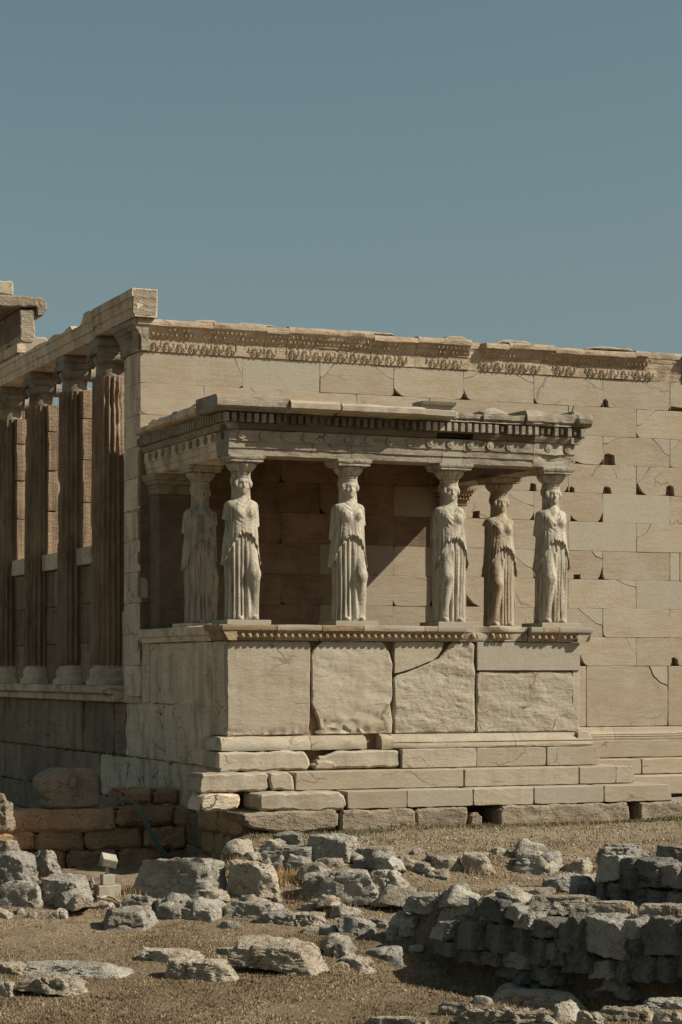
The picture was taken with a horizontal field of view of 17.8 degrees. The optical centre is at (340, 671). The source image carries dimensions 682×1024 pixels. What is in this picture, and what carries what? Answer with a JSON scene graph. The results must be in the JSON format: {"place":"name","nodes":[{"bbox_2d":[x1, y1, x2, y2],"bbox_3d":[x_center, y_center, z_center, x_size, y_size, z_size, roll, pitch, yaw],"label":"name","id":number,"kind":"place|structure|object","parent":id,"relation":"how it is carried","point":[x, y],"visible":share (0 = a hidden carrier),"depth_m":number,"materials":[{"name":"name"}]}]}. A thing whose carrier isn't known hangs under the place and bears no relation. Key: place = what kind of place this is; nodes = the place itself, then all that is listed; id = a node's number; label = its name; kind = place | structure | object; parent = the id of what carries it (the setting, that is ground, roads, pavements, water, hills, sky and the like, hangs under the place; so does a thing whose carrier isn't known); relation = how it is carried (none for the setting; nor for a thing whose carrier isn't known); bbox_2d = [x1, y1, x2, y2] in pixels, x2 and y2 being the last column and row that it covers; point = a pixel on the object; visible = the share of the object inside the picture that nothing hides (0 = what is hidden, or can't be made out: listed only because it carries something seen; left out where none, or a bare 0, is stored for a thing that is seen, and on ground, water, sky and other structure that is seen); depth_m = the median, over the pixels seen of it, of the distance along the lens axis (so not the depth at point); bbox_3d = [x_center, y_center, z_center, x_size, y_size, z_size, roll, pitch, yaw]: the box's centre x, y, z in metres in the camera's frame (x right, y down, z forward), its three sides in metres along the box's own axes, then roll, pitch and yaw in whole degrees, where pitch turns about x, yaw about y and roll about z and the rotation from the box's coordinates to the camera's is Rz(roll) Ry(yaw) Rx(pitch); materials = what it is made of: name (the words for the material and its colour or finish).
{"place":"outdoors","nodes":[
{"label":"outdoors","id":0,"kind":"place"},
{"bbox_2d":[0,794,681,1023],"bbox_3d":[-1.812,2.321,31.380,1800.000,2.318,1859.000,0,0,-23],"label":"ground","id":1,"kind":"structure","parent":0,"point":[464,972],"depth_m":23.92,"materials":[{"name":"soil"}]},
{"bbox_2d":[0,981,15,996],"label":"stone","id":2,"kind":"object","parent":1,"relation":"on","point":[6,987],"visible":0.91,"depth_m":21.43,"materials":[{"name":"stone"}]},
{"bbox_2d":[0,839,19,852],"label":"stone","id":3,"kind":"object","parent":1,"relation":"on","point":[8,845],"visible":0.73,"depth_m":29.74,"materials":[{"name":"stone"}]},
{"bbox_2d":[0,961,26,975],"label":"stone","id":4,"kind":"object","parent":1,"relation":"on","point":[16,968],"visible":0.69,"depth_m":22.66,"materials":[{"name":"stone"}]},
{"bbox_2d":[0,880,43,907],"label":"stone","id":5,"kind":"object","parent":1,"relation":"on","point":[19,893],"visible":0.77,"depth_m":26.50,"materials":[{"name":"grey stone"}]},
{"bbox_2d":[0,849,39,885],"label":"stone","id":6,"kind":"object","parent":5,"relation":"on","point":[17,864],"visible":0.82,"depth_m":26.87,"materials":[{"name":"grey stone"}]},
{"bbox_2d":[35,849,61,879],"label":"stone","id":7,"kind":"object","parent":1,"relation":"on","point":[47,862],"visible":0.71,"depth_m":27.43,"materials":[{"name":"grey stone"}]},
{"bbox_2d":[13,973,88,996],"bbox_3d":[-2.880,3.131,21.564,0.773,0.280,0.379,0,0,17],"label":"stone","id":8,"kind":"object","parent":1,"relation":"on","point":[55,984],"visible":0.98,"depth_m":21.46,"materials":[{"name":"stone"}]},
{"bbox_2d":[41,872,92,904],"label":"stone","id":9,"kind":"object","parent":1,"relation":"on","point":[55,883],"visible":0.7,"depth_m":26.64,"materials":[{"name":"grey stone"}]},
{"bbox_2d":[54,888,79,911],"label":"stone","id":10,"kind":"object","parent":1,"relation":"on","point":[62,899],"visible":0.71,"depth_m":26.40,"materials":[{"name":"grey stone"}]},
{"bbox_2d":[20,960,134,978],"bbox_3d":[-2.800,3.158,22.818,1.631,0.210,0.905,0,0,17],"label":"stone","id":11,"kind":"object","parent":1,"relation":"on","point":[99,970],"visible":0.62,"depth_m":22.63,"materials":[{"name":"grey stone"}]},
{"bbox_2d":[65,893,93,910],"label":"stone","id":12,"kind":"object","parent":1,"relation":"on","point":[78,901],"visible":1,"depth_m":26.11,"materials":[{"name":"stone"}]},
{"bbox_2d":[0,786,191,868],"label":"terrace wall","id":13,"kind":"structure","parent":1,"relation":"on","point":[84,837],"depth_m":32.10,"materials":[{"name":"brown stone"}]},
{"bbox_2d":[0,793,15,829],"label":"stone","id":14,"kind":"object","parent":13,"relation":"on","point":[7,820],"visible":1,"depth_m":30.93,"materials":[{"name":"beige stone"}]},
{"bbox_2d":[33,767,99,808],"bbox_3d":[-4.041,1.714,32.077,0.914,0.592,0.466,0,0,-23],"label":"fallen block","id":15,"kind":"object","parent":13,"relation":"on","point":[63,787],"depth_m":31.91,"materials":[{"name":"grey stone"}]},
{"bbox_2d":[118,798,170,858],"bbox_3d":[-2.894,2.318,32.030,0.786,0.917,0.078,0,0,-5],"label":"hose","id":16,"kind":"object","parent":13,"relation":"hanging from","point":[160,849],"visible":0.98,"depth_m":32.01,"materials":[{"name":"green plastic"}]},
{"bbox_2d":[94,852,120,896],"bbox_3d":[-2.911,2.550,27.095,0.292,0.604,0.212,0,0,-25],"label":"floodlight","id":17,"kind":"object","parent":1,"relation":"on","point":[107,885],"visible":0.91,"depth_m":27.03,"materials":[{"name":"metal"}]},
{"bbox_2d":[102,905,158,930],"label":"stone","id":18,"kind":"object","parent":1,"relation":"on","point":[132,917],"visible":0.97,"depth_m":25.39,"materials":[{"name":"grey stone"}]},
{"bbox_2d":[122,894,155,908],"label":"stone","id":19,"kind":"object","parent":1,"relation":"on","point":[134,899],"visible":0.59,"depth_m":26.49,"materials":[{"name":"grey stone"}]},
{"bbox_2d":[156,902,181,919],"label":"stone","id":20,"kind":"object","parent":1,"relation":"on","point":[168,910],"visible":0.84,"depth_m":26.01,"materials":[{"name":"grey stone"}]},
{"bbox_2d":[137,947,204,962],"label":"stone","id":21,"kind":"object","parent":1,"relation":"on","point":[163,955],"visible":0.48,"depth_m":23.26,"materials":[{"name":"stone"}]},
{"bbox_2d":[164,892,190,902],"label":"stone","id":22,"kind":"object","parent":1,"relation":"on","point":[174,897],"visible":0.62,"depth_m":26.35,"materials":[{"name":"grey stone"}]},
{"bbox_2d":[131,857,226,898],"bbox_3d":[-2.038,2.604,27.180,1.238,0.624,0.573,0,0,14],"label":"stone","id":23,"kind":"object","parent":1,"relation":"on","point":[194,877],"visible":0.78,"depth_m":26.98,"materials":[{"name":"grey stone"}]},
{"bbox_2d":[164,957,238,981],"bbox_3d":[-1.418,3.100,22.301,0.855,0.319,0.413,0,0,12],"label":"stone","id":24,"kind":"object","parent":1,"relation":"on","point":[213,970],"visible":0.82,"depth_m":22.17,"materials":[{"name":"stone"}]},
{"bbox_2d":[180,899,223,921],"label":"stone","id":25,"kind":"object","parent":1,"relation":"on","point":[210,913],"visible":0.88,"depth_m":25.93,"materials":[{"name":"grey stone"}]},
{"bbox_2d":[187,897,226,918],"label":"stone","id":26,"kind":"object","parent":1,"relation":"on","point":[198,903],"visible":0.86,"depth_m":26.00,"materials":[{"name":"grey stone"}]},
{"bbox_2d":[203,889,230,901],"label":"stone","id":27,"kind":"object","parent":1,"relation":"on","point":[222,895],"visible":0.72,"depth_m":26.49,"materials":[{"name":"stone"}]},
{"bbox_2d":[227,851,245,860],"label":"stone","id":28,"kind":"object","parent":1,"relation":"on","point":[236,854],"visible":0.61,"depth_m":28.52,"materials":[{"name":"grey stone"}]},
{"bbox_2d":[222,838,253,853],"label":"stone","id":29,"kind":"object","parent":28,"relation":"on","point":[239,845],"visible":0.98,"depth_m":28.67,"materials":[{"name":"stone"}]},
{"bbox_2d":[225,859,280,898],"bbox_3d":[-1.078,2.634,27.179,0.900,0.568,0.621,0,0,27],"label":"stone","id":30,"kind":"object","parent":1,"relation":"on","point":[246,877],"visible":0.69,"depth_m":26.96,"materials":[{"name":"stone"}]},
{"bbox_2d":[223,898,283,918],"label":"stone","id":31,"kind":"object","parent":1,"relation":"on","point":[242,909],"visible":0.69,"depth_m":26.01,"materials":[{"name":"grey stone"}]},
{"bbox_2d":[256,908,289,924],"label":"stone","id":32,"kind":"object","parent":1,"relation":"on","point":[279,916],"visible":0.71,"depth_m":25.62,"materials":[{"name":"grey stone"}]},
{"bbox_2d":[261,854,285,870],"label":"stone","id":33,"kind":"object","parent":1,"relation":"on","point":[276,861],"visible":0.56,"depth_m":28.00,"materials":[{"name":"stone"}]},
{"bbox_2d":[260,838,286,851],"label":"stone","id":34,"kind":"object","parent":1,"relation":"on","point":[270,844],"visible":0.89,"depth_m":28.53,"materials":[{"name":"stone"}]},
{"bbox_2d":[228,934,329,976],"bbox_3d":[-0.619,3.010,22.784,1.075,0.472,0.452,0,0,9],"label":"stone","id":35,"kind":"object","parent":1,"relation":"on","point":[294,955],"visible":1,"depth_m":22.64,"materials":[{"name":"stone"}]},
{"bbox_2d":[259,844,313,862],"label":"stone","id":36,"kind":"object","parent":1,"relation":"on","point":[298,850],"visible":0.45,"depth_m":28.43,"materials":[{"name":"grey stone"}]},
{"bbox_2d":[306,833,359,862],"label":"stone","id":37,"kind":"object","parent":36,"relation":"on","point":[336,845],"visible":0.76,"depth_m":28.47,"materials":[{"name":"grey stone"}]},
{"bbox_2d":[273,830,303,844],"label":"stone","id":38,"kind":"object","parent":1,"relation":"on","point":[290,837],"visible":0.51,"depth_m":28.93,"materials":[{"name":"grey stone"}]},
{"bbox_2d":[285,854,310,871],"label":"stone","id":39,"kind":"object","parent":1,"relation":"on","point":[299,862],"visible":0.55,"depth_m":27.96,"materials":[{"name":"grey stone"}]},
{"bbox_2d":[283,911,325,926],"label":"stone","id":40,"kind":"object","parent":1,"relation":"on","point":[300,919],"visible":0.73,"depth_m":25.45,"materials":[{"name":"stone"}]},
{"bbox_2d":[293,861,331,879],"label":"stone","id":41,"kind":"object","parent":1,"relation":"on","point":[318,867],"visible":0.6,"depth_m":27.44,"materials":[{"name":"stone"}]},
{"bbox_2d":[303,920,324,933],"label":"stone","id":42,"kind":"object","parent":1,"relation":"on","point":[313,928],"visible":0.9,"depth_m":25.06,"materials":[{"name":"stone"}]},
{"bbox_2d":[315,894,341,909],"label":"stone","id":43,"kind":"object","parent":1,"relation":"on","point":[326,901],"visible":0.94,"depth_m":26.23,"materials":[{"name":"stone"}]},
{"bbox_2d":[318,933,343,950],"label":"stone","id":44,"kind":"object","parent":1,"relation":"on","point":[329,941],"visible":0.84,"depth_m":23.79,"materials":[{"name":"stone"}]},
{"bbox_2d":[315,857,348,867],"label":"stone","id":45,"kind":"object","parent":1,"relation":"on","point":[334,862],"visible":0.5,"depth_m":28.16,"materials":[{"name":"stone"}]},
{"bbox_2d":[300,868,379,905],"bbox_3d":[0.015,2.702,26.910,1.096,0.520,0.671,0,0,17],"label":"stone","id":46,"kind":"object","parent":1,"relation":"on","point":[354,886],"visible":0.81,"depth_m":26.63,"materials":[{"name":"grey stone"}]},
{"bbox_2d":[0,833,679,1023],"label":"pebbles","id":47,"kind":"object","parent":1,"relation":"on","point":[300,987],"visible":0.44,"depth_m":22.88,"materials":[{"name":"stone"}]},
{"bbox_2d":[0,281,681,857],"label":"ancient temple","id":48,"kind":"structure","parent":1,"relation":"on","point":[74,557],"depth_m":37.22,"materials":[{"name":"beige stone"}]},
{"bbox_2d":[333,941,356,957],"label":"stone","id":49,"kind":"object","parent":1,"relation":"on","point":[342,948],"visible":0.94,"depth_m":23.63,"materials":[{"name":"grey stone"}]},
{"bbox_2d":[330,904,360,917],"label":"stone","id":50,"kind":"object","parent":1,"relation":"on","point":[341,910],"visible":0.9,"depth_m":26.08,"materials":[{"name":"grey stone"}]},
{"bbox_2d":[337,916,376,935],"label":"stone","id":51,"kind":"object","parent":1,"relation":"on","point":[351,926],"visible":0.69,"depth_m":24.85,"materials":[{"name":"grey stone"}]},
{"bbox_2d":[338,953,375,973],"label":"stone","id":52,"kind":"object","parent":1,"relation":"on","point":[359,963],"visible":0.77,"depth_m":23.36,"materials":[{"name":"stone"}]},
{"bbox_2d":[356,846,395,857],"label":"stone","id":53,"kind":"object","parent":1,"relation":"on","point":[364,852],"visible":0.45,"depth_m":28.39,"materials":[{"name":"grey stone"}]},
{"bbox_2d":[367,945,403,969],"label":"stone","id":54,"kind":"object","parent":1,"relation":"on","point":[392,955],"visible":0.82,"depth_m":23.76,"materials":[{"name":"grey stone"}]},
{"bbox_2d":[365,849,406,871],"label":"stone","id":55,"kind":"object","parent":1,"relation":"on","point":[377,859],"visible":0.81,"depth_m":27.89,"materials":[{"name":"grey stone"}]},
{"bbox_2d":[370,869,409,893],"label":"stone","id":56,"kind":"object","parent":1,"relation":"on","point":[382,879],"visible":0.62,"depth_m":26.95,"materials":[{"name":"grey stone"}]},
{"bbox_2d":[373,886,416,906],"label":"stone","id":57,"kind":"object","parent":1,"relation":"on","point":[397,896],"visible":0.72,"depth_m":26.39,"materials":[{"name":"stone"}]},
{"bbox_2d":[363,1016,429,1023],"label":"stone","id":58,"kind":"object","parent":1,"relation":"on","point":[393,1020],"visible":1,"depth_m":19.68,"materials":[{"name":"stone"}]},
{"bbox_2d":[114,849,680,1011],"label":"grass tufts","id":59,"kind":"object","parent":1,"relation":"on","point":[281,878],"visible":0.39,"depth_m":27.03,"materials":[{"name":"plant"}]},
{"bbox_2d":[388,910,416,928],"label":"stone","id":60,"kind":"object","parent":1,"relation":"on","point":[399,919],"visible":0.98,"depth_m":24.49,"materials":[{"name":"grey stone"}]},
{"bbox_2d":[135,394,681,857],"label":"statue porch","id":61,"kind":"object","parent":1,"relation":"on","point":[339,728],"visible":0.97,"depth_m":31.88,"materials":[{"name":"beige stone"}]},
{"bbox_2d":[172,465,222,627],"bbox_3d":[-2.128,-1.883,32.907,0.670,2.434,0.670,0,0,-23],"label":"statue","id":62,"kind":"object","parent":61,"relation":"on","point":[199,565],"visible":0.99,"depth_m":32.74,"materials":[{"name":"stone"}]},
{"bbox_2d":[212,454,270,624],"bbox_3d":[-1.439,-1.883,31.358,0.670,2.434,0.670,0,0,-23],"label":"statue","id":63,"kind":"object","parent":61,"relation":"on","point":[240,560],"visible":0.99,"depth_m":31.19,"materials":[{"name":"stone"}]},
{"bbox_2d":[319,459,377,625],"bbox_3d":[0.105,-1.883,32.007,0.670,2.435,0.670,0,0,-23],"label":"statue","id":64,"kind":"object","parent":61,"relation":"on","point":[347,562],"visible":0.99,"depth_m":31.84,"materials":[{"name":"stone"}]},
{"bbox_2d":[420,463,478,625],"bbox_3d":[1.622,-1.883,32.644,0.670,2.434,0.670,0,0,-23],"label":"statue","id":65,"kind":"object","parent":61,"relation":"on","point":[449,563],"visible":1,"depth_m":32.48,"materials":[{"name":"stone"}]},
{"bbox_2d":[476,477,521,626],"bbox_3d":[2.535,-1.883,34.910,0.670,2.434,0.670,0,0,-23],"label":"statue","id":66,"kind":"object","parent":61,"relation":"on","point":[499,571],"visible":1,"depth_m":34.75,"materials":[{"name":"stone"}]},
{"bbox_2d":[522,467,580,626],"bbox_3d":[3.216,-1.883,33.315,0.670,2.434,0.670,0,0,-23],"label":"statue","id":67,"kind":"object","parent":61,"relation":"on","point":[551,567],"visible":1,"depth_m":33.15,"materials":[{"name":"stone"}]},
{"bbox_2d":[403,891,441,913],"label":"stone","id":68,"kind":"object","parent":1,"relation":"on","point":[420,902],"visible":0.77,"depth_m":24.39,"materials":[{"name":"grey stone"}]},
{"bbox_2d":[428,868,449,880],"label":"stone","id":69,"kind":"object","parent":1,"relation":"on","point":[443,873],"visible":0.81,"depth_m":27.77,"materials":[{"name":"stone"}]},
{"bbox_2d":[431,855,461,870],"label":"stone","id":70,"kind":"object","parent":1,"relation":"on","point":[450,862],"visible":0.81,"depth_m":28.07,"materials":[{"name":"stone"}]},
{"bbox_2d":[436,1001,472,1015],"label":"stone","id":71,"kind":"object","parent":1,"relation":"on","point":[452,1008],"visible":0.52,"depth_m":20.25,"materials":[{"name":"stone"}]},
{"bbox_2d":[245,814,681,872],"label":"weeds","id":72,"kind":"object","parent":1,"relation":"on","point":[507,826],"visible":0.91,"depth_m":30.45,"materials":[{"name":"brown plant"}]},
{"bbox_2d":[456,896,478,916],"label":"stone","id":73,"kind":"object","parent":1,"relation":"on","point":[460,911],"visible":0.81,"depth_m":23.90,"materials":[{"name":"grey stone"}]},
{"bbox_2d":[254,825,681,925],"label":"pebbles","id":74,"kind":"object","parent":1,"relation":"on","point":[424,875],"visible":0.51,"depth_m":29.34,"materials":[{"name":"stone"}]},
{"bbox_2d":[462,851,495,874],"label":"stone","id":75,"kind":"object","parent":1,"relation":"on","point":[476,862],"visible":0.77,"depth_m":27.92,"materials":[{"name":"stone"}]},
{"bbox_2d":[453,1005,557,1023],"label":"stone","id":76,"kind":"object","parent":1,"relation":"on","point":[505,1014],"visible":1,"depth_m":19.50,"materials":[{"name":"stone"}]},
{"bbox_2d":[496,887,557,894],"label":"stone","id":77,"kind":"object","parent":1,"relation":"on","point":[548,890],"visible":0.24,"depth_m":23.74,"materials":[{"name":"stone"}]},
{"bbox_2d":[512,838,549,855],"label":"stone","id":78,"kind":"object","parent":1,"relation":"on","point":[521,844],"visible":0.66,"depth_m":28.56,"materials":[{"name":"grey stone"}]},
{"bbox_2d":[515,848,557,868],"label":"stone","id":79,"kind":"object","parent":1,"relation":"on","point":[543,863],"visible":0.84,"depth_m":27.97,"materials":[{"name":"stone"}]},
{"bbox_2d":[512,850,563,875],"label":"stone","id":80,"kind":"object","parent":1,"relation":"on","point":[525,863],"visible":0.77,"depth_m":27.98,"materials":[{"name":"grey stone"}]},
{"bbox_2d":[492,988,589,1012],"bbox_3d":[2.067,3.412,22.294,1.115,0.287,0.457,0,0,17],"label":"stone","id":81,"kind":"object","parent":1,"relation":"on","point":[547,999],"visible":0.66,"depth_m":22.21,"materials":[{"name":"stone"}]},
{"bbox_2d":[429,896,681,986],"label":"rubble wall","id":82,"kind":"structure","parent":1,"relation":"on","point":[518,943],"depth_m":22.50,"materials":[{"name":"grey stone"}]},
{"bbox_2d":[436,907,468,922],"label":"stone","id":83,"kind":"object","parent":82,"relation":"on","point":[445,913],"visible":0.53,"depth_m":24.03,"materials":[{"name":"stone"}]},
{"bbox_2d":[495,884,531,902],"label":"stone","id":84,"kind":"object","parent":82,"relation":"on","point":[514,893],"visible":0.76,"depth_m":23.24,"materials":[{"name":"stone"}]},
{"bbox_2d":[527,893,599,915],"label":"stone","id":85,"kind":"object","parent":82,"relation":"on","point":[562,905],"visible":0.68,"depth_m":22.88,"materials":[{"name":"stone"}]},
{"bbox_2d":[585,900,639,913],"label":"stone","id":86,"kind":"object","parent":82,"relation":"on","point":[610,906],"visible":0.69,"depth_m":22.44,"materials":[{"name":"stone"}]},
{"bbox_2d":[636,903,681,917],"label":"stone","id":87,"kind":"object","parent":82,"relation":"on","point":[649,909],"visible":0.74,"depth_m":21.94,"materials":[{"name":"stone"}]},
{"bbox_2d":[553,999,579,1022],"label":"stone","id":88,"kind":"object","parent":1,"relation":"on","point":[568,1010],"visible":0.92,"depth_m":19.97,"materials":[{"name":"stone"}]},
{"bbox_2d":[541,872,595,892],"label":"stone","id":89,"kind":"object","parent":1,"relation":"on","point":[560,882],"visible":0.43,"depth_m":24.76,"materials":[{"name":"grey stone"}]},
{"bbox_2d":[563,857,593,873],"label":"stone","id":90,"kind":"object","parent":1,"relation":"on","point":[581,865],"visible":0.8,"depth_m":28.04,"materials":[{"name":"stone"}]},
{"bbox_2d":[568,875,593,894],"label":"stone","id":91,"kind":"object","parent":1,"relation":"on","point":[576,881],"visible":0.43,"depth_m":23.83,"materials":[{"name":"grey stone"}]},
{"bbox_2d":[574,1010,604,1023],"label":"stone","id":92,"kind":"object","parent":1,"relation":"on","point":[586,1017],"visible":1,"depth_m":19.53,"materials":[{"name":"stone"}]},
{"bbox_2d":[594,979,635,994],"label":"stone","id":93,"kind":"object","parent":1,"relation":"on","point":[609,986],"visible":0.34,"depth_m":22.09,"materials":[{"name":"stone"}]},
{"bbox_2d":[595,846,642,864],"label":"stone","id":94,"kind":"object","parent":1,"relation":"on","point":[630,851],"visible":0.54,"depth_m":23.68,"materials":[{"name":"grey stone"}]},
{"bbox_2d":[597,1005,652,1021],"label":"stone","id":95,"kind":"object","parent":1,"relation":"on","point":[643,1013],"visible":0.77,"depth_m":20.01,"materials":[{"name":"stone"}]},
{"bbox_2d":[612,983,641,1000],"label":"stone","id":96,"kind":"object","parent":1,"relation":"on","point":[629,992],"visible":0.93,"depth_m":21.95,"materials":[{"name":"grey stone"}]},
{"bbox_2d":[603,843,652,856],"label":"stone","id":97,"kind":"object","parent":1,"relation":"on","point":[644,853],"visible":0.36,"depth_m":23.93,"materials":[{"name":"grey stone"}]},
{"bbox_2d":[577,854,681,905],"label":"rubble wall","id":98,"kind":"structure","parent":1,"relation":"on","point":[636,880],"depth_m":22.92,"materials":[{"name":"grey stone"}]},
{"bbox_2d":[643,997,681,1008],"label":"stone","id":99,"kind":"object","parent":1,"relation":"on","point":[665,1003],"visible":0.52,"depth_m":20.68,"materials":[{"name":"grey stone"}]},
{"bbox_2d":[652,1009,681,1023],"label":"stone","id":100,"kind":"object","parent":1,"relation":"on","point":[660,1016],"visible":1,"depth_m":19.54,"materials":[{"name":"stone"}]},
{"bbox_2d":[656,845,681,861],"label":"stone","id":101,"kind":"object","parent":1,"relation":"on","point":[674,851],"visible":0.57,"depth_m":23.79,"materials":[{"name":"grey stone"}]},
{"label":"stone","id":102,"kind":"object","parent":1,"relation":"on","visible":0},
{"bbox_2d":[439,885,480,907],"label":"stone","id":103,"kind":"object","parent":102,"relation":"on","point":[456,896],"visible":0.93,"depth_m":23.91,"materials":[{"name":"grey stone"}]},
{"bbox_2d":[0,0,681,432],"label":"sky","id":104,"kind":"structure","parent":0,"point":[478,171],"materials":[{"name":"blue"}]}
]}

